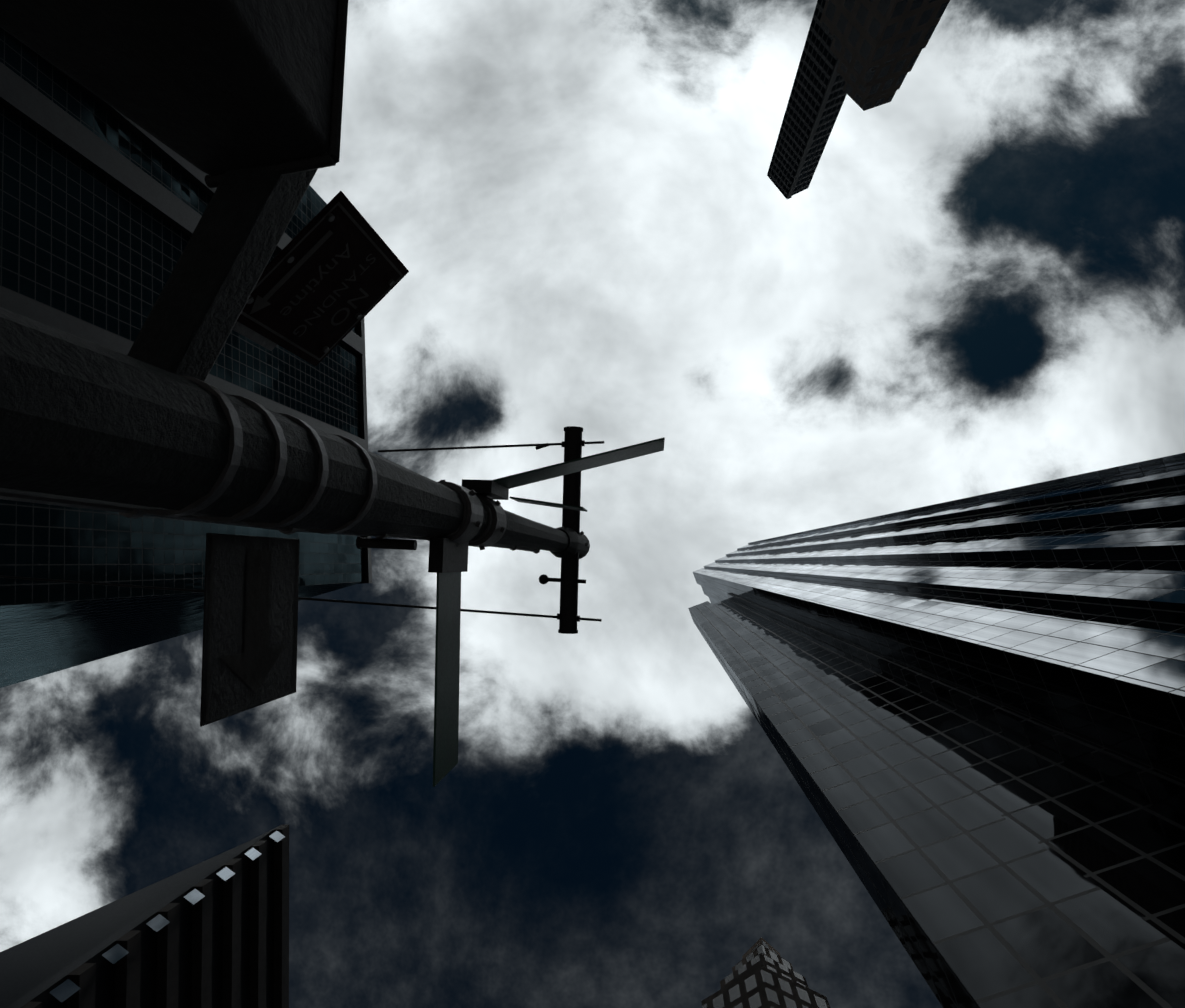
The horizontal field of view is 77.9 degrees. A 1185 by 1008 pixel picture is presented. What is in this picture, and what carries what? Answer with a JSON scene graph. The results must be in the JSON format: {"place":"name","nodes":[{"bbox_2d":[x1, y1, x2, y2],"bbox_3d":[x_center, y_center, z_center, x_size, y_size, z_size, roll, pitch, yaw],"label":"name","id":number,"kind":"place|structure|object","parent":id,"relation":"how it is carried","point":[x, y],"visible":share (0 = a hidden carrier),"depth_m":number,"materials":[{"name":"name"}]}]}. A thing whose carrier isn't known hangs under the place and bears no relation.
{"place":"outdoors","nodes":[
{"label":"outdoors","id":0,"kind":"place"},
{"bbox_2d":[0,0,1184,1007],"label":"sky","id":1,"kind":"structure","parent":0,"point":[975,286],"materials":[{"name":"white"}]},
{"bbox_3d":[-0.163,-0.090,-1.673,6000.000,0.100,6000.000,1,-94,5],"label":"ground","id":2,"kind":"structure","parent":0,"visible":0},
{"bbox_2d":[0,827,276,1007],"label":"building","id":3,"kind":"structure","parent":2,"relation":"on","point":[39,968],"depth_m":65.47,"materials":[{"name":"metal"}]},
{"bbox_2d":[21,824,288,1007],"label":"rib slab bands","id":4,"kind":"object","parent":3,"relation":"attached to","point":[127,978],"visible":1,"depth_m":67.79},
{"bbox_2d":[49,831,284,1001],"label":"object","id":5,"kind":"structure","parent":3,"relation":"attached to","point":[65,990],"depth_m":57.47,"materials":[{"name":"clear glass"}]},
{"bbox_2d":[0,27,364,687],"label":"building windows","id":6,"kind":"structure","parent":2,"relation":"on","point":[80,240],"depth_m":56.65,"materials":[{"name":"black glass"}]},
{"bbox_2d":[0,54,371,583],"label":"tower piers","id":7,"kind":"structure","parent":2,"relation":"on","point":[30,105],"depth_m":55.83,"materials":[{"name":"metal"}]},
{"bbox_2d":[0,307,589,558],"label":"pole","id":8,"kind":"object","parent":2,"relation":"on","point":[83,420],"visible":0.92,"depth_m":1.17,"materials":[{"name":"metal"}]},
{"bbox_2d":[127,152,326,381],"bbox_3d":[-0.707,-0.487,1.425,0.100,0.100,0.582,27,-92,6],"label":"bracket arm","id":9,"kind":"object","parent":8,"relation":"attached to","point":[215,276],"visible":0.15,"depth_m":1.38},
{"bbox_2d":[0,0,337,174],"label":"signal box","id":10,"kind":"object","parent":9,"relation":"attached to","point":[211,87],"visible":1,"depth_m":1.21,"materials":[{"name":"paint"}]},
{"bbox_2d":[204,0,347,187],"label":"box edge","id":11,"kind":"object","parent":10,"relation":"attached to","point":[330,157],"visible":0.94,"depth_m":1.39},
{"bbox_2d":[200,533,299,726],"bbox_3d":[-0.787,0.274,1.713,0.004,0.400,0.397,-1,-95,5],"label":"one way sign","id":12,"kind":"object","parent":8,"relation":"attached to","point":[232,692],"visible":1,"depth_m":1.64,"materials":[{"name":"black metal"}]},
{"bbox_2d":[206,537,298,721],"bbox_3d":[-0.782,0.274,1.713,0.001,0.380,0.381,-1,-95,5],"label":"arrow","id":13,"kind":"object","parent":12,"relation":"attached to","point":[251,666],"visible":1,"depth_m":1.71,"materials":[{"name":"black paint"}]},
{"bbox_2d":[0,480,587,557],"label":"pole hardware","id":14,"kind":"object","parent":8,"relation":"attached to","point":[127,512],"visible":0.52,"depth_m":1.45,"materials":[{"name":"black metal"}]},
{"bbox_2d":[0,426,603,633],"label":"cross bar","id":15,"kind":"object","parent":8,"relation":"attached to","point":[572,444],"visible":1,"depth_m":4.88,"materials":[{"name":"black paint"}]},
{"bbox_2d":[247,213,394,352],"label":"bolts","id":16,"kind":"object","parent":8,"relation":"attached to","point":[330,217],"visible":0.65,"depth_m":1.65,"materials":[{"name":"metal"}]},
{"bbox_2d":[237,191,408,365],"bbox_3d":[-0.669,-0.541,1.843,0.004,0.450,0.376,45,-90,7],"label":"no standing sign","id":17,"kind":"object","parent":16,"relation":"attached to","point":[371,281],"visible":0.81,"depth_m":1.81,"materials":[{"name":"black metal"}]},
{"bbox_2d":[232,321,277,350],"bbox_3d":[-0.833,-0.437,1.723,0.050,0.300,0.050,45,-90,7],"label":"sign bracket","id":18,"kind":"object","parent":17,"relation":"attached to","point":[251,334],"visible":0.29,"depth_m":1.77,"materials":[{"name":"metal"}]},
{"bbox_2d":[280,243,349,314],"bbox_3d":[-0.670,-0.544,1.779,0.001,0.064,0.236,45,-90,7],"label":"sign lettering","id":19,"kind":"object","parent":17,"relation":"attached to","point":[321,276],"visible":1,"depth_m":1.78},
{"bbox_2d":[241,202,402,360],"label":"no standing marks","id":20,"kind":"object","parent":17,"relation":"attached to","point":[260,303],"visible":0.86,"depth_m":1.69},
{"bbox_2d":[293,254,375,336],"bbox_3d":[-0.662,-0.535,1.882,0.001,0.041,0.286,45,-90,7],"label":"sign lettering","id":21,"kind":"object","parent":17,"relation":"attached to","point":[332,297],"visible":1,"depth_m":1.88},
{"bbox_2d":[331,288,368,325],"bbox_3d":[-0.656,-0.527,1.971,0.001,0.060,0.126,45,-90,7],"label":"sign lettering","id":22,"kind":"object","parent":17,"relation":"attached to","point":[351,304],"visible":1,"depth_m":1.97},
{"bbox_2d":[140,375,506,546],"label":"pole bands","id":23,"kind":"object","parent":8,"relation":"attached to","point":[467,530],"visible":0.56,"depth_m":1.59,"materials":[{"name":"black metal"}]},
{"bbox_2d":[356,479,508,572],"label":"sign brackets","id":24,"kind":"object","parent":8,"relation":"attached to","point":[447,555],"visible":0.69,"depth_m":2.57,"materials":[{"name":"grey metal"}]},
{"bbox_2d":[433,437,664,786],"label":"street name signs","id":25,"kind":"object","parent":8,"relation":"attached to","point":[447,674],"visible":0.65,"depth_m":2.74,"materials":[{"name":"grey metal"}]},
{"bbox_2d":[701,937,829,1007],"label":"skyscraper","id":26,"kind":"structure","parent":2,"relation":"on","point":[764,974],"depth_m":85.35,"materials":[{"name":"grey concrete"}]},
{"bbox_2d":[767,0,846,197],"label":"slim tower","id":27,"kind":"structure","parent":2,"relation":"on","point":[818,59],"depth_m":209.93,"materials":[{"name":"black glass"}]},
{"bbox_2d":[786,58,839,198],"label":"slim slot","id":28,"kind":"object","parent":27,"relation":"attached to","point":[817,121],"visible":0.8,"depth_m":210.89,"materials":[{"name":"black glass"}]},
{"bbox_2d":[820,0,949,110],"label":"skyscraper","id":29,"kind":"structure","parent":2,"relation":"on","point":[877,47],"depth_m":88.95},
{"bbox_2d":[688,593,1184,1007],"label":"tower","id":30,"kind":"structure","parent":2,"relation":"on","point":[997,855],"depth_m":16.60,"materials":[{"name":"grey glass"}]},
{"bbox_2d":[693,453,1184,780],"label":"tower","id":31,"kind":"structure","parent":2,"relation":"on","point":[1059,604],"depth_m":28.35,"materials":[{"name":"grey glass"}]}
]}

